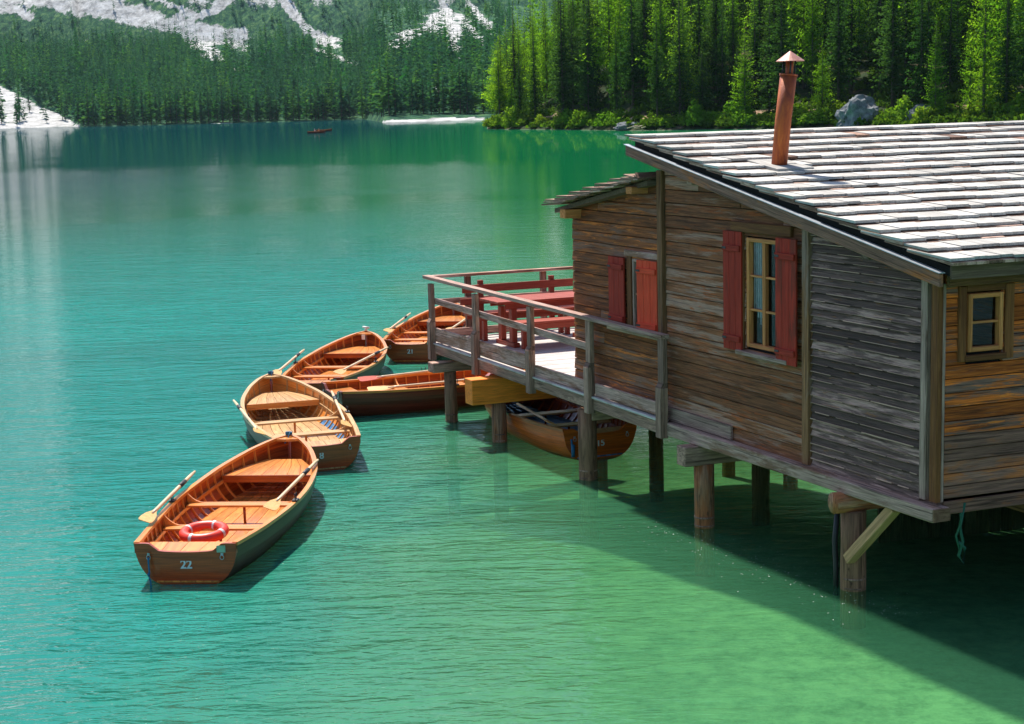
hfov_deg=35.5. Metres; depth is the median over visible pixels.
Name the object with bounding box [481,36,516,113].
larch tree
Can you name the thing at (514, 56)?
spruce tree
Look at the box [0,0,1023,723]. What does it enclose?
terrain
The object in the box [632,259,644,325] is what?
window
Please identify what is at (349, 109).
spruce tree
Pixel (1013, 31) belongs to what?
larch tree
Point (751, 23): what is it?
larch tree
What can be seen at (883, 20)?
spruce tree
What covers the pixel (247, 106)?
spruce tree
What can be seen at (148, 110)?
larch tree
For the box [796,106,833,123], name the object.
bush
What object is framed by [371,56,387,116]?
larch tree
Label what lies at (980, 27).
spruce tree
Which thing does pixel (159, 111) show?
spruce tree
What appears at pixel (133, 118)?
spruce tree
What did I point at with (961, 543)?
hanging rope
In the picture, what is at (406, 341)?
rowing boat
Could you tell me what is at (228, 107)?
larch tree
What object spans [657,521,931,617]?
pollen specks
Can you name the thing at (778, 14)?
spruce tree
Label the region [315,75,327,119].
spruce tree
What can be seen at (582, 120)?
bush
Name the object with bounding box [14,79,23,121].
spruce tree
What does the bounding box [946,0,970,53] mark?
spruce tree
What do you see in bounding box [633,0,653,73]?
spruce tree
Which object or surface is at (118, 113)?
larch tree
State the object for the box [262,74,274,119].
spruce tree
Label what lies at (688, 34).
larch tree
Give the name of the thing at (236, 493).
rowing boat
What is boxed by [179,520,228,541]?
life ring
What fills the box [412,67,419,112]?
larch tree
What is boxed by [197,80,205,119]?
spruce tree
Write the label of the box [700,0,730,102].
spruce tree
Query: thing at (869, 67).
spruce tree
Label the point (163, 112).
larch tree
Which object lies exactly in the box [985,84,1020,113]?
bush
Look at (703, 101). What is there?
spruce tree
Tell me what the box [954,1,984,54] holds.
spruce tree
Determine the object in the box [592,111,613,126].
bush
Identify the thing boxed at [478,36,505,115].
larch tree
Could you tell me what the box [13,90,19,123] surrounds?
spruce tree
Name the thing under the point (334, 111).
spruce tree
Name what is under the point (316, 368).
rowing boat
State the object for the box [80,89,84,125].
spruce tree
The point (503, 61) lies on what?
spruce tree
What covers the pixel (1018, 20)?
larch tree
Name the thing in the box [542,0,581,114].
spruce tree
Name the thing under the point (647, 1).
spruce tree
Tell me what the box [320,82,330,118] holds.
larch tree
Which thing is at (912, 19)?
larch tree
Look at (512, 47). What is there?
spruce tree
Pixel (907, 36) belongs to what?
spruce tree
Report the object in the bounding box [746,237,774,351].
window
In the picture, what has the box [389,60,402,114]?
spruce tree
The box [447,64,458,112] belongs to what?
larch tree
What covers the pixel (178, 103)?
spruce tree
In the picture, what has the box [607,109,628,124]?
bush
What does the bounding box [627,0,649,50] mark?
spruce tree
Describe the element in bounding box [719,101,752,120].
bush
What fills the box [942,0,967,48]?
spruce tree
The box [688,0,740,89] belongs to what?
larch tree
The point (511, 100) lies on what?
larch tree
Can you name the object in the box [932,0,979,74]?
larch tree
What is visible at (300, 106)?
spruce tree
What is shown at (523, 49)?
larch tree
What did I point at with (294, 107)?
larch tree
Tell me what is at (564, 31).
spruce tree
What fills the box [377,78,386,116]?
larch tree
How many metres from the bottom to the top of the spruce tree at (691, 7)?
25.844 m
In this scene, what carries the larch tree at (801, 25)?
on the terrain
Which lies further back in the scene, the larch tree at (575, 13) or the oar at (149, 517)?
the larch tree at (575, 13)
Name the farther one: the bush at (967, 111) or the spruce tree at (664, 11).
the spruce tree at (664, 11)
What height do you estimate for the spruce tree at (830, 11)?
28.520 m
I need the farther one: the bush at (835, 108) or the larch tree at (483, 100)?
the larch tree at (483, 100)
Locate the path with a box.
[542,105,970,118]
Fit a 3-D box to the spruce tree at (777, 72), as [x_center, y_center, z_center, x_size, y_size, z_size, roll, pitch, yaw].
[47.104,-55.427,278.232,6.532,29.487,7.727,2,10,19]
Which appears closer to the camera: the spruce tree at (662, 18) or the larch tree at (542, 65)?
the spruce tree at (662, 18)
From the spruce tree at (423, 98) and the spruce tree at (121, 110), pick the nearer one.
the spruce tree at (423, 98)
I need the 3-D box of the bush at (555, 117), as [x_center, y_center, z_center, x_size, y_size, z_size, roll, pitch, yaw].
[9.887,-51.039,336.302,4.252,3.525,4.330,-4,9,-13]
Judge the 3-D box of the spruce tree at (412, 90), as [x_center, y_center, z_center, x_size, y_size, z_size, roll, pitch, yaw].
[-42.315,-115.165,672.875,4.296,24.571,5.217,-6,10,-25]
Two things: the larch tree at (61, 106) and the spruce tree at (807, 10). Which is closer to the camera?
the spruce tree at (807, 10)
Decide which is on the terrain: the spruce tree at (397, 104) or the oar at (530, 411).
the spruce tree at (397, 104)
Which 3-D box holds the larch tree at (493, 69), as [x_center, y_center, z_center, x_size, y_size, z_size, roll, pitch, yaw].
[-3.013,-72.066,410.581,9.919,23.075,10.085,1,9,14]
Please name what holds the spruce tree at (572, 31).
on the terrain
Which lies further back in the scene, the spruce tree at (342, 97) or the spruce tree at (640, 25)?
the spruce tree at (342, 97)
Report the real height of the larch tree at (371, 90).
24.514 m
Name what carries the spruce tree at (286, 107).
on the terrain
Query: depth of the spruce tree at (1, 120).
1021.40 m
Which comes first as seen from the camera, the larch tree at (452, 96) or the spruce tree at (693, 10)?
the spruce tree at (693, 10)
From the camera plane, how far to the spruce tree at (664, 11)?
345.03 m
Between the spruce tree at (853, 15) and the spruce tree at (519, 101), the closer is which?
the spruce tree at (853, 15)
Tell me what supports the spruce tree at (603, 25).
on the terrain
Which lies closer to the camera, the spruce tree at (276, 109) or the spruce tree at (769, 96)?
the spruce tree at (769, 96)
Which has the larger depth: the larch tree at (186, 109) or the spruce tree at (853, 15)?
the larch tree at (186, 109)
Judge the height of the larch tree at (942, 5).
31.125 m
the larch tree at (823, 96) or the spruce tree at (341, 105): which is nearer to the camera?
the larch tree at (823, 96)
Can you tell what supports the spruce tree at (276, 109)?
on the terrain
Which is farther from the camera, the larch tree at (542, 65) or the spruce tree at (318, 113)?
the spruce tree at (318, 113)
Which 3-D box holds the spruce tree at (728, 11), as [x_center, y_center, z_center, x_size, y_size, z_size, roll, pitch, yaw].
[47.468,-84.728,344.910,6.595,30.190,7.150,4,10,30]
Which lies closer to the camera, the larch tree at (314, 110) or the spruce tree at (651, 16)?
the spruce tree at (651, 16)
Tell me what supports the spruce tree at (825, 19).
on the terrain
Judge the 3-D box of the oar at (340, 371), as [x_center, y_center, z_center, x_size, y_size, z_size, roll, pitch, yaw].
[-2.790,-0.037,30.339,0.162,0.084,2.926,1,9,15]
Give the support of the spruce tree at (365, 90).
on the terrain
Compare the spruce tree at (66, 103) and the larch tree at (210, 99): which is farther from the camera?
the spruce tree at (66, 103)
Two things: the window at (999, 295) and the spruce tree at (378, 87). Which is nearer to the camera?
the window at (999, 295)
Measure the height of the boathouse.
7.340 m
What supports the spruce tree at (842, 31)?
on the terrain
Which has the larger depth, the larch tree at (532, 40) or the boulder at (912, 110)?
the larch tree at (532, 40)
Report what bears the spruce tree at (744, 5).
on the terrain
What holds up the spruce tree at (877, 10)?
on the terrain
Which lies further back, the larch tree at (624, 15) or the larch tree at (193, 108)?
the larch tree at (193, 108)
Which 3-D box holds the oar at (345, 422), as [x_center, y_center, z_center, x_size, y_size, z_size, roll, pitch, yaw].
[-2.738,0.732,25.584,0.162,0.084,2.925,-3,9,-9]
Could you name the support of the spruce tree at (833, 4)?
on the terrain
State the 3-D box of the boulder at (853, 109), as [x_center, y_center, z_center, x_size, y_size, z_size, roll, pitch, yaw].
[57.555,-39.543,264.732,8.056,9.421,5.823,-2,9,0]
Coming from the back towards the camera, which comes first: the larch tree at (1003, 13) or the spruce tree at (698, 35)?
the spruce tree at (698, 35)
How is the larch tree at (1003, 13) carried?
on the terrain
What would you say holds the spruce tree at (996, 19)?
on the terrain
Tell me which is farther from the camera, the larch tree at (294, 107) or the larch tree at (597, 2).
the larch tree at (294, 107)
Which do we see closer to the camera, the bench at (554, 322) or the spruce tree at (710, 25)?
the bench at (554, 322)
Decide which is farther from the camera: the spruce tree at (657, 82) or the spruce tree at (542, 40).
the spruce tree at (542, 40)
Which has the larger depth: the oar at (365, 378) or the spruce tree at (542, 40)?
the spruce tree at (542, 40)
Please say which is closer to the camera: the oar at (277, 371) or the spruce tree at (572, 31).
the oar at (277, 371)
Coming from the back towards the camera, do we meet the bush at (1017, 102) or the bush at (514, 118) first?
the bush at (514, 118)
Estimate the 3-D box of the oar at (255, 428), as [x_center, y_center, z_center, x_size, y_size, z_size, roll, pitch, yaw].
[-4.158,0.849,25.030,0.162,0.069,2.911,-4,10,-17]
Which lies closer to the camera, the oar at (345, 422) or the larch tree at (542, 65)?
the oar at (345, 422)
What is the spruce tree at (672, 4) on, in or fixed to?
on the terrain
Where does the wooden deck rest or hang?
in the lake water
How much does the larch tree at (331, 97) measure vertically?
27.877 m
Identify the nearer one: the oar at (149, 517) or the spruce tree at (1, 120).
the oar at (149, 517)
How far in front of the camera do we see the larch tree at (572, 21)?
356.91 m
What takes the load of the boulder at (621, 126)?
on the terrain
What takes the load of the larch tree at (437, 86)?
on the terrain
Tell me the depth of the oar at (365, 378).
28.59 m
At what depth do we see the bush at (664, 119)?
294.95 m
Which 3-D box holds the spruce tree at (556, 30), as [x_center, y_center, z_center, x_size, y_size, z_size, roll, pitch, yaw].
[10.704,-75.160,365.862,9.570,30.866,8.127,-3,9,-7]
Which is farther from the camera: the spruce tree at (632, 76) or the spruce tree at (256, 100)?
the spruce tree at (256, 100)
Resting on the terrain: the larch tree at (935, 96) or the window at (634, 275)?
the larch tree at (935, 96)
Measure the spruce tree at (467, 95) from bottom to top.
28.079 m
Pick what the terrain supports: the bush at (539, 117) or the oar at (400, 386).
the bush at (539, 117)
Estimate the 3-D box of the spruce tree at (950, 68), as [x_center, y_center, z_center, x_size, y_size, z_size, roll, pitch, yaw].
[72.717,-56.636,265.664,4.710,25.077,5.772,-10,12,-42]
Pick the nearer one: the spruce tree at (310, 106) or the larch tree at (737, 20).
the larch tree at (737, 20)
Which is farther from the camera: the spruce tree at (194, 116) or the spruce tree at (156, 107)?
the spruce tree at (156, 107)
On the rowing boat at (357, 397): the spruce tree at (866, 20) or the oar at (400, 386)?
the oar at (400, 386)
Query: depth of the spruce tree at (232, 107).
898.49 m
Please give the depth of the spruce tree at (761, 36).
303.42 m
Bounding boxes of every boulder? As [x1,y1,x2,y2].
[613,122,636,130]
[835,94,878,126]
[905,104,929,119]
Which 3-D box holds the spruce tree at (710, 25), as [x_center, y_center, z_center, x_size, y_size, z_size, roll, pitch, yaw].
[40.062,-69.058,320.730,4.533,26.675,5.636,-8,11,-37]
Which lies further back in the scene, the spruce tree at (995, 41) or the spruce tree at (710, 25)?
the spruce tree at (710, 25)
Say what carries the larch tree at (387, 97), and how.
on the terrain
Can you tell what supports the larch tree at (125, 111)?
on the terrain
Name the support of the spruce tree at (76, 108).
on the terrain
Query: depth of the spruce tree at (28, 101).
1076.72 m
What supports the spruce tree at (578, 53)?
on the terrain
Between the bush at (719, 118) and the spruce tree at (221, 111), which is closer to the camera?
the bush at (719, 118)
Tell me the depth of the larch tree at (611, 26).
330.12 m
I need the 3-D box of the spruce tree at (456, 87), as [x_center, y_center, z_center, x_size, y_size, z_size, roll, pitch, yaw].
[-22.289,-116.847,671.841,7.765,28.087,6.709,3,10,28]
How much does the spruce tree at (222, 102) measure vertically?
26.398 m
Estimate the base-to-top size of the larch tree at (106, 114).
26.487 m
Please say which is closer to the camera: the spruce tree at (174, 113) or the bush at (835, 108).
the bush at (835, 108)
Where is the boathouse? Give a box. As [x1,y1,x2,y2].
[541,51,1023,629]
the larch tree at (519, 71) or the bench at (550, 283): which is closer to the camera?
the bench at (550, 283)
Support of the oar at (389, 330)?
on the rowing boat at (406, 341)
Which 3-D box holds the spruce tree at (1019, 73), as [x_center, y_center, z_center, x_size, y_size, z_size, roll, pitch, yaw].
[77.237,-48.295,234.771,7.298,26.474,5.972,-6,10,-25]
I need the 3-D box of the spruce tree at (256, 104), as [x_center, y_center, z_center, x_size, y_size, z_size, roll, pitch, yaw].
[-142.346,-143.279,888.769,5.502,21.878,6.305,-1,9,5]
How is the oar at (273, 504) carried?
on the rowing boat at (236, 493)
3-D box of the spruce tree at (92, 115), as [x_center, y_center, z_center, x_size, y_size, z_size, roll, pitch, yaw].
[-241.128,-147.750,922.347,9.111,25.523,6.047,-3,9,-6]
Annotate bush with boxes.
[481,115,496,126]
[488,111,509,125]
[499,105,530,126]
[535,114,549,124]
[550,111,560,125]
[554,108,578,124]
[568,110,591,126]
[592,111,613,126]
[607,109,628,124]
[651,114,674,125]
[679,99,713,125]
[699,110,721,122]
[713,114,725,124]
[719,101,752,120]
[729,109,759,125]
[756,112,773,122]
[792,106,809,118]
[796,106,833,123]
[816,98,846,119]
[880,95,913,120]
[911,106,940,123]
[922,96,948,113]
[960,100,981,117]
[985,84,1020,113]
[994,93,1023,116]
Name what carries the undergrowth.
on the terrain
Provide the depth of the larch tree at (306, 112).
880.97 m
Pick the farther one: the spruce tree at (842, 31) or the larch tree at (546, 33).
the larch tree at (546, 33)
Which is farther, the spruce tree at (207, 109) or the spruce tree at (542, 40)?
the spruce tree at (207, 109)
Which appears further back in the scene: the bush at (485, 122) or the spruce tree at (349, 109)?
the spruce tree at (349, 109)
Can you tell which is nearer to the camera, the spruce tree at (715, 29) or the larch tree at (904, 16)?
the larch tree at (904, 16)
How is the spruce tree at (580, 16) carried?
on the terrain
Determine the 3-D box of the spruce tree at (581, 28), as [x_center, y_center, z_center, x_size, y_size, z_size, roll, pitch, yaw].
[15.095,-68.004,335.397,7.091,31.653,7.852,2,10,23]
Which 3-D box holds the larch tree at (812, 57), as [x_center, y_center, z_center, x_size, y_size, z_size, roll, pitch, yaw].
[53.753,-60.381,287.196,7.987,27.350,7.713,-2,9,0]
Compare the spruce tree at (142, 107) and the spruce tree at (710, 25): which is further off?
the spruce tree at (142, 107)
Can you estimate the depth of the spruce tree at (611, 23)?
336.98 m
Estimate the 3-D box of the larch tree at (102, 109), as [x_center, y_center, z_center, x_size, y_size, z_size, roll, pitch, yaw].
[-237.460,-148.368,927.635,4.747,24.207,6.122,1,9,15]
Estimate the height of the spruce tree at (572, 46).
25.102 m
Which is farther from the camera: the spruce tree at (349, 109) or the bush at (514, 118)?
the spruce tree at (349, 109)
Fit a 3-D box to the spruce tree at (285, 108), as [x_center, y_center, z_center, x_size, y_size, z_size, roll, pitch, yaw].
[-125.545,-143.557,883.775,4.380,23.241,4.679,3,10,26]
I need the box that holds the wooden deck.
[423,266,797,541]
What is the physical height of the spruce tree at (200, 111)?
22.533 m
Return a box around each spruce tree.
[0,99,4,123]
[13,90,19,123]
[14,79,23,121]
[14,94,19,121]
[26,85,31,111]
[62,93,66,120]
[64,88,70,116]
[73,90,80,125]
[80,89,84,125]
[87,84,98,125]
[94,93,99,124]
[114,85,126,124]
[130,97,136,123]
[137,79,148,123]
[151,74,158,122]
[157,88,162,122]
[163,85,169,122]
[166,85,173,122]
[172,80,180,122]
[174,83,182,118]
[191,94,197,122]
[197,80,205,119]
[197,91,203,122]
[201,78,212,122]
[212,91,219,121]
[216,79,225,121]
[218,83,225,122]
[227,75,236,121]
[244,90,252,121]
[249,79,260,120]
[252,89,259,121]
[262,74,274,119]
[267,84,275,120]
[274,90,280,119]
[282,87,288,118]
[283,93,289,119]
[293,77,304,119]
[306,76,317,119]
[314,85,321,118]
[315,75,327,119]
[331,91,336,119]
[332,68,347,119]
[336,70,347,116]
[336,72,347,118]
[346,86,353,118]
[359,66,368,112]
[366,72,371,113]
[375,59,379,114]
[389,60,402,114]
[391,64,401,108]
[404,66,412,113]
[407,59,416,113]
[417,68,428,113]
[426,80,436,113]
[438,68,447,113]
[449,50,465,113]
[458,50,473,113]
[458,59,466,112]
[487,25,512,114]
[499,0,530,109]
[505,13,522,106]
[510,53,527,115]
[521,2,541,94]
[523,26,547,115]
[532,0,555,95]
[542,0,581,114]
[543,0,567,78]
[544,0,581,101]
[547,1,565,96]
[548,0,557,88]
[555,0,596,74]
[556,1,580,88]
[563,0,614,110]
[563,2,581,109]
[568,0,598,106]
[574,0,601,113]
[595,0,623,51]
[595,0,624,61]
[595,0,627,76]
[606,18,627,115]
[616,0,650,107]
[617,0,667,95]
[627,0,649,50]
[627,0,658,84]
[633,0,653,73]
[636,0,663,45]
[643,1,668,116]
[646,2,673,93]
[652,41,670,112]
[656,0,671,39]
[658,0,686,75]
[661,1,698,116]
[674,0,707,85]
[677,0,706,66]
[681,0,717,106]
[690,43,715,110]
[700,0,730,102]
[704,0,721,68]
[708,0,732,110]
[720,0,746,99]
[721,0,752,58]
[722,0,743,28]
[729,45,742,107]
[734,0,756,41]
[742,0,766,99]
[742,0,779,87]
[752,0,794,89]
[755,2,779,113]
[763,1,797,62]
[764,0,801,102]
[771,1,796,72]
[782,0,817,85]
[790,0,817,25]
[813,0,837,71]
[817,0,845,61]
[819,0,849,41]
[820,0,858,101]
[823,0,861,80]
[831,0,871,92]
[839,0,864,40]
[846,0,875,59]
[857,0,888,82]
[857,0,901,89]
[870,0,916,106]
[872,0,913,97]
[884,0,928,95]
[903,0,937,106]
[908,0,946,86]
[936,0,966,89]
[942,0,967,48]
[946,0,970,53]
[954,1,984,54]
[955,0,983,62]
[972,0,1005,86]
[973,2,998,64]
[975,0,1021,72]
[988,0,1023,112]
[1002,0,1023,95]
[1017,18,1023,100]
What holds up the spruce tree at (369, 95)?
on the terrain
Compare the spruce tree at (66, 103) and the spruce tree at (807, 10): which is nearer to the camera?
the spruce tree at (807, 10)
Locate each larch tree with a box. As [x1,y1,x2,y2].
[57,85,64,119]
[80,84,94,125]
[99,90,104,124]
[100,85,110,124]
[112,85,125,123]
[122,88,128,124]
[128,93,135,121]
[143,87,157,124]
[160,90,170,123]
[164,80,173,118]
[177,77,192,122]
[190,92,197,119]
[205,88,212,118]
[223,80,233,122]
[233,79,245,121]
[287,87,298,120]
[302,91,309,120]
[310,89,318,119]
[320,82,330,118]
[327,74,336,117]
[357,77,365,118]
[367,70,372,114]
[369,68,377,114]
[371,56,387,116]
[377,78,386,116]
[382,57,397,115]
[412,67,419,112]
[425,53,448,112]
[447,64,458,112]
[465,70,479,112]
[473,66,488,113]
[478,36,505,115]
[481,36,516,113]
[482,36,504,107]
[488,17,513,107]
[504,15,529,100]
[504,78,516,111]
[505,15,531,103]
[521,0,544,104]
[522,10,542,96]
[528,2,553,81]
[530,0,555,100]
[546,0,595,64]
[555,1,582,75]
[575,0,629,105]
[583,0,605,73]
[598,0,637,86]
[599,0,635,53]
[601,0,634,100]
[632,0,682,83]
[653,0,694,41]
[661,0,707,112]
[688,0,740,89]
[718,0,749,83]
[727,24,762,115]
[738,0,771,52]
[761,0,802,64]
[779,0,832,88]
[796,0,833,95]
[808,40,836,108]
[847,0,872,65]
[882,0,916,65]
[899,0,952,68]
[912,0,968,58]
[920,14,949,115]
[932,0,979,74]
[958,12,982,109]
[962,0,1008,113]
[977,0,1023,92]
[1000,0,1023,59]
[1000,0,1023,72]
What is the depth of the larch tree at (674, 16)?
333.74 m
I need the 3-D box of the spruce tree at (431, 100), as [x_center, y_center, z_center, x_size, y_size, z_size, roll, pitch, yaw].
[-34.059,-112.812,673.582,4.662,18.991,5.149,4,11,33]
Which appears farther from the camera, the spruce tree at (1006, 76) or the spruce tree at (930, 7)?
the spruce tree at (930, 7)
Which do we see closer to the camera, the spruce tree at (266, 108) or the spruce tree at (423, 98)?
the spruce tree at (423, 98)
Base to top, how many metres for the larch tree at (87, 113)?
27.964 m
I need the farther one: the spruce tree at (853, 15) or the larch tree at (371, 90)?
the larch tree at (371, 90)
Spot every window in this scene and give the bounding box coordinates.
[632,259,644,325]
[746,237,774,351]
[966,291,1003,351]
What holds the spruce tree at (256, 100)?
on the terrain
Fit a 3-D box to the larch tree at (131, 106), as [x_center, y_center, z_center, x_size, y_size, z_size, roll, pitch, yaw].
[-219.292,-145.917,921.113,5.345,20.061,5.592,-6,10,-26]
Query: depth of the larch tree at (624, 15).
357.68 m
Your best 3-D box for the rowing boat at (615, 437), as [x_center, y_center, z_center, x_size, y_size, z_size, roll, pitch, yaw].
[0.534,0.843,25.872,1.629,0.810,4.839,-5,10,-19]
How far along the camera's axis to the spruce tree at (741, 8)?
324.46 m
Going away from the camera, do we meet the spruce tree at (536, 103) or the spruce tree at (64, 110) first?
the spruce tree at (536, 103)
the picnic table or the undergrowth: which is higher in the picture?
the undergrowth
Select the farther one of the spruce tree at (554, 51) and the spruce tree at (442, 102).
the spruce tree at (442, 102)
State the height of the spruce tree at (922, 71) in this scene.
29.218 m
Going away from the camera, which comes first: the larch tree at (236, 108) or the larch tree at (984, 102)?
the larch tree at (984, 102)
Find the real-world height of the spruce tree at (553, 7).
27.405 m
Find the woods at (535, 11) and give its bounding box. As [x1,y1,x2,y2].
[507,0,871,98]
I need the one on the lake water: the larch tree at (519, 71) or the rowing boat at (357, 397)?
the rowing boat at (357, 397)
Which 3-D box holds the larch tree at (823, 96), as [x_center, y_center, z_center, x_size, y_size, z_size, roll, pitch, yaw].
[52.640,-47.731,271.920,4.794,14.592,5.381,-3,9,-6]
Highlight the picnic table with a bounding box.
[480,291,574,347]
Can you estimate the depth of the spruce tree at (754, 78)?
298.11 m
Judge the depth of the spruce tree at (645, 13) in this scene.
313.91 m
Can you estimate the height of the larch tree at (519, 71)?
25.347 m
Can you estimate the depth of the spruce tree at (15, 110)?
1022.62 m
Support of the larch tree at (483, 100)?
on the terrain
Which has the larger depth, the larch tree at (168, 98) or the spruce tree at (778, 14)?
the larch tree at (168, 98)
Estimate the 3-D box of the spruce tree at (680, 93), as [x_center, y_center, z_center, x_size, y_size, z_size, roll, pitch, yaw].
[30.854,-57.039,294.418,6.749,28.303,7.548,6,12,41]
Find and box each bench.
[460,275,573,340]
[511,316,574,348]
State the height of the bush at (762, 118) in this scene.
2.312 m
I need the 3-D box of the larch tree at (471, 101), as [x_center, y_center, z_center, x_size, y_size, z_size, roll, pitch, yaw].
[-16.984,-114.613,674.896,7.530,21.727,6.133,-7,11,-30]
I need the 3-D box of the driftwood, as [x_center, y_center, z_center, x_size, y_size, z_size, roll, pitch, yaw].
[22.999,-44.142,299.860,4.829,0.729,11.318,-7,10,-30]
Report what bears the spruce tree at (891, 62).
on the terrain
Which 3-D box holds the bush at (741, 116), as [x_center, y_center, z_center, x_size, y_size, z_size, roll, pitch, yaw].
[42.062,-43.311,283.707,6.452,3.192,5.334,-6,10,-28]
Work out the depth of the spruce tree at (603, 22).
360.24 m
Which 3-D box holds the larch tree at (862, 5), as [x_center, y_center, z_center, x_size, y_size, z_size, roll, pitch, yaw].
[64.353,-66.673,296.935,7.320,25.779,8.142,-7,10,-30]
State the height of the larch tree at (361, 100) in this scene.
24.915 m
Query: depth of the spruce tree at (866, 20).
300.42 m
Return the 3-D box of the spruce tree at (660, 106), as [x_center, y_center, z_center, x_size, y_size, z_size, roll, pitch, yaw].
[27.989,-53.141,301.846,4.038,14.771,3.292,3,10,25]
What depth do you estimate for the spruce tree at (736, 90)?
290.45 m
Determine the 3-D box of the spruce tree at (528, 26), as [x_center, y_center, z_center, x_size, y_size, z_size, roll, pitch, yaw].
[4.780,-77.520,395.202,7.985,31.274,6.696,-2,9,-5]
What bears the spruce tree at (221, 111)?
on the terrain
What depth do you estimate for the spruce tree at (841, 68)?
275.98 m
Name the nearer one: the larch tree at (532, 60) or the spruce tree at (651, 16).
the spruce tree at (651, 16)
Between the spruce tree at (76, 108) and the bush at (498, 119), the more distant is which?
the spruce tree at (76, 108)
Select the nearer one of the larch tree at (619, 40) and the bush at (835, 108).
the bush at (835, 108)
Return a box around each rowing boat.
[134,431,317,585]
[241,371,360,470]
[282,326,386,390]
[307,130,325,132]
[321,366,524,416]
[383,303,465,361]
[485,373,636,460]
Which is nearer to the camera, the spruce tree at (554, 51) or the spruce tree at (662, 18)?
the spruce tree at (662, 18)
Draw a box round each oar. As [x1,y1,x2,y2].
[138,470,195,522]
[233,400,264,434]
[263,459,318,510]
[273,349,304,374]
[331,390,351,426]
[333,347,387,374]
[357,370,428,381]
[367,378,464,389]
[384,313,410,332]
[446,319,464,328]
[512,402,557,425]
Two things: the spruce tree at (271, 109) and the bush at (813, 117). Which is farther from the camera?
the spruce tree at (271, 109)
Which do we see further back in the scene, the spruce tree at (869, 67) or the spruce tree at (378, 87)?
the spruce tree at (378, 87)
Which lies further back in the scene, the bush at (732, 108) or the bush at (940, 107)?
the bush at (732, 108)
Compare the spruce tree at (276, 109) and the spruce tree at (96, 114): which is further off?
the spruce tree at (96, 114)
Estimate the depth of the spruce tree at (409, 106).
677.61 m
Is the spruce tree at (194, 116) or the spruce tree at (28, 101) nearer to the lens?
the spruce tree at (194, 116)
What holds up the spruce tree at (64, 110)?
on the terrain
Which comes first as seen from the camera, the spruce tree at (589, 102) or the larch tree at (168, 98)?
the spruce tree at (589, 102)
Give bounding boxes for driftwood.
[613,125,645,128]
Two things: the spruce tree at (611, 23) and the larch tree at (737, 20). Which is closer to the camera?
the larch tree at (737, 20)
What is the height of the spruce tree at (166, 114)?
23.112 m
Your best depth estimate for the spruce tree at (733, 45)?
301.26 m
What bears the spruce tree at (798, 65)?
on the terrain
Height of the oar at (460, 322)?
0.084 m
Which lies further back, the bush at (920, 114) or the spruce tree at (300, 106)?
the spruce tree at (300, 106)
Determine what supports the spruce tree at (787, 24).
on the terrain
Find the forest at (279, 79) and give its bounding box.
[0,0,511,124]
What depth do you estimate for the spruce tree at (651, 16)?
330.54 m
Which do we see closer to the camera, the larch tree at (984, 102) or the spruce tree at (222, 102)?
the larch tree at (984, 102)
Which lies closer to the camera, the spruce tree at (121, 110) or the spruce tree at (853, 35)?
the spruce tree at (853, 35)
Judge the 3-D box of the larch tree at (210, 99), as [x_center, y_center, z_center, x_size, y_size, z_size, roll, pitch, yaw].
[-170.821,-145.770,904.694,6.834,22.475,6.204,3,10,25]
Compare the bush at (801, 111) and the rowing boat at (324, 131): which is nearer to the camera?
the bush at (801, 111)
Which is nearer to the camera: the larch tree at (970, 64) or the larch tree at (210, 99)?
the larch tree at (970, 64)
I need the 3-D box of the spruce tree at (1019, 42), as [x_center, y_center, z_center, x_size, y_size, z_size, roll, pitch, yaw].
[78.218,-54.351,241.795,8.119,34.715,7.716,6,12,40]
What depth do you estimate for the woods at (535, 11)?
411.99 m
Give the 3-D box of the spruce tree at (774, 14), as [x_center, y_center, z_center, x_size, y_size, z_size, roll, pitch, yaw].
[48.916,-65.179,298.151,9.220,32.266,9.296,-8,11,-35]
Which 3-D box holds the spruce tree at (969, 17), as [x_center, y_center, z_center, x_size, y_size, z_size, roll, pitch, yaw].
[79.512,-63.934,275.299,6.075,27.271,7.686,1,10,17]
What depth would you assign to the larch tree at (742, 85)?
285.58 m
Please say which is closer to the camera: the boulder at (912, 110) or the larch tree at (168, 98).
the boulder at (912, 110)
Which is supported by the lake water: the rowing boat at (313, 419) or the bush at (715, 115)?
the rowing boat at (313, 419)
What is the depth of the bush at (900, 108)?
256.83 m
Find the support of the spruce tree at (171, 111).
on the terrain
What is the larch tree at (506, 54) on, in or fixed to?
on the terrain
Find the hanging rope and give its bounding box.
[955,503,965,563]
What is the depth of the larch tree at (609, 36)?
324.07 m
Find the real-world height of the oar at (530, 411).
0.069 m
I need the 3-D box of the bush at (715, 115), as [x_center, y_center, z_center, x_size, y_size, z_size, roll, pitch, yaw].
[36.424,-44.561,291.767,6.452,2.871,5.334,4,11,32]
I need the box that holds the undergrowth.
[484,62,1023,128]
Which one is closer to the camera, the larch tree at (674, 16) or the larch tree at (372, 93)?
the larch tree at (674, 16)
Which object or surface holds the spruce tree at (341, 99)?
on the terrain
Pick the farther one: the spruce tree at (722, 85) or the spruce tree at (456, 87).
the spruce tree at (456, 87)
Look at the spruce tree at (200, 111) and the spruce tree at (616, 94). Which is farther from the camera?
the spruce tree at (200, 111)
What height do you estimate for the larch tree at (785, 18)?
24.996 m
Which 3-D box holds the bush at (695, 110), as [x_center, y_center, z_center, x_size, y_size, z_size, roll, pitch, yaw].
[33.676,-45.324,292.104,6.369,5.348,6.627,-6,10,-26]
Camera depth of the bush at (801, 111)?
275.02 m
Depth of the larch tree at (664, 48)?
306.61 m
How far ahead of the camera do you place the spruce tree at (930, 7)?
268.87 m

